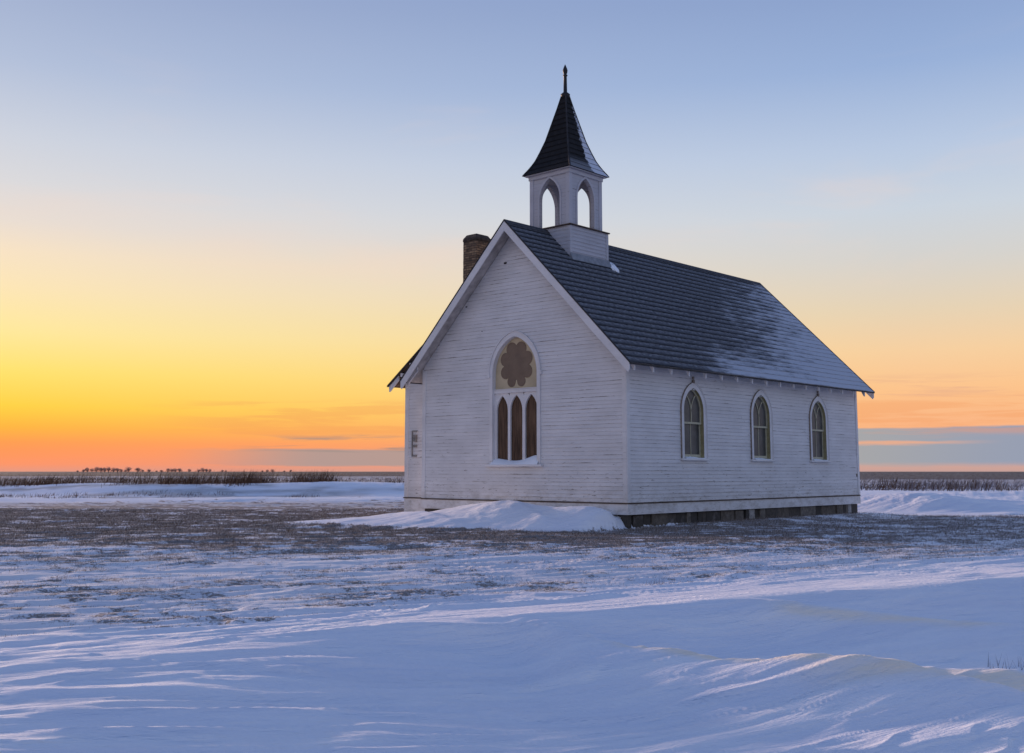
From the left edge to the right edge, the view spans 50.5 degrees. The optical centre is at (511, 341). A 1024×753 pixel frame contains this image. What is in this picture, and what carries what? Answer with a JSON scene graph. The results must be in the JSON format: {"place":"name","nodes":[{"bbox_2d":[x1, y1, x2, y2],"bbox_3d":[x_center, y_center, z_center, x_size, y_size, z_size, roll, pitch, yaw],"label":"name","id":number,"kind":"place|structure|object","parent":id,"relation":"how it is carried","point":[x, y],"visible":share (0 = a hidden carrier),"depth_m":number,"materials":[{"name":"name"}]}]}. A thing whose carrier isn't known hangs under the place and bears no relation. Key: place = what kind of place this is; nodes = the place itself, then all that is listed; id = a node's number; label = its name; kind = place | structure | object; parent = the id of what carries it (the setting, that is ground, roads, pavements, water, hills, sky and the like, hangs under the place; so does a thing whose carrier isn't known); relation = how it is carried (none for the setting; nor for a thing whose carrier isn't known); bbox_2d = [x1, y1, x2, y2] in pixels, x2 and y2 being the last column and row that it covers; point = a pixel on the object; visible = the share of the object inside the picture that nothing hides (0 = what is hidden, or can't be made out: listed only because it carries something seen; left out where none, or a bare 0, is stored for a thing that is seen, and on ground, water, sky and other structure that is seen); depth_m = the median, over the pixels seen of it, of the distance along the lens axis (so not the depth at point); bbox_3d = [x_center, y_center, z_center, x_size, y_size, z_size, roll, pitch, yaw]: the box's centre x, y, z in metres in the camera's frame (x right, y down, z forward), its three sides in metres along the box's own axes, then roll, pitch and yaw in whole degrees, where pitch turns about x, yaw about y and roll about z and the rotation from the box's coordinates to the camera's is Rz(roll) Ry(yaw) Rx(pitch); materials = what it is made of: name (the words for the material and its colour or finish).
{"place":"outdoors","nodes":[
{"label":"outdoors","id":0,"kind":"place"},
{"bbox_2d":[0,472,1023,752],"bbox_3d":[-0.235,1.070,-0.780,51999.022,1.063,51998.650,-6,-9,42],"label":"ground","id":1,"kind":"structure","parent":0,"point":[880,654],"depth_m":8.99,"materials":[{"name":"white snow"}]},
{"bbox_2d":[0,467,1022,497],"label":"dead weeds","id":2,"kind":"object","parent":1,"relation":"on","point":[245,479],"visible":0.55,"depth_m":74.12,"materials":[{"name":"brown plant"}]},
{"bbox_2d":[15,477,1023,490],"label":"frosted weeds","id":3,"kind":"object","parent":1,"relation":"on","point":[977,486],"visible":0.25,"depth_m":95.38,"materials":[{"name":"brown plant"}]},
{"bbox_2d":[387,65,874,528],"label":"church","id":4,"kind":"structure","parent":1,"relation":"on","point":[566,360],"depth_m":34.15,"materials":[{"name":"white paint"}]},
{"bbox_2d":[485,330,543,466],"bbox_3d":[0.104,1.735,33.178,2.310,4.175,0.290,-6,-9,42],"label":"arched window","id":5,"kind":"structure","parent":4,"relation":"in","point":[514,371],"depth_m":33.28,"materials":[{"name":"white paint"}]},
{"bbox_2d":[680,377,709,460],"bbox_3d":[5.434,2.331,32.708,0.235,2.520,1.440,-6,-9,42],"label":"arched window","id":6,"kind":"structure","parent":4,"relation":"in","point":[693,408],"depth_m":32.84,"materials":[{"name":"grey glass"}]},
{"bbox_2d":[750,390,774,461],"bbox_3d":[8.140,2.765,35.623,0.235,2.353,1.440,-6,-9,42],"label":"arched window","id":7,"kind":"structure","parent":4,"relation":"in","point":[761,418],"depth_m":35.79,"materials":[{"name":"grey glass"}]},
{"bbox_2d":[809,391,830,461],"bbox_3d":[10.846,3.033,38.558,0.235,2.520,1.440,-6,-9,42],"label":"arched window","id":8,"kind":"structure","parent":4,"relation":"in","point":[818,415],"depth_m":38.72,"materials":[{"name":"grey glass"}]},
{"bbox_2d":[0,507,1023,638],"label":"stubble grass","id":9,"kind":"structure","parent":0,"point":[174,528],"depth_m":27.07,"materials":[{"name":"brown plant"}]},
{"bbox_2d":[0,0,1023,471],"label":"sky","id":10,"kind":"structure","parent":0,"point":[227,227],"materials":[{"name":"blue"}]},
{"bbox_2d":[453,572,1023,668],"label":"frosted grass","id":11,"kind":"structure","parent":0,"point":[692,580],"depth_m":15.16,"materials":[{"name":"brown plant"}]}
]}

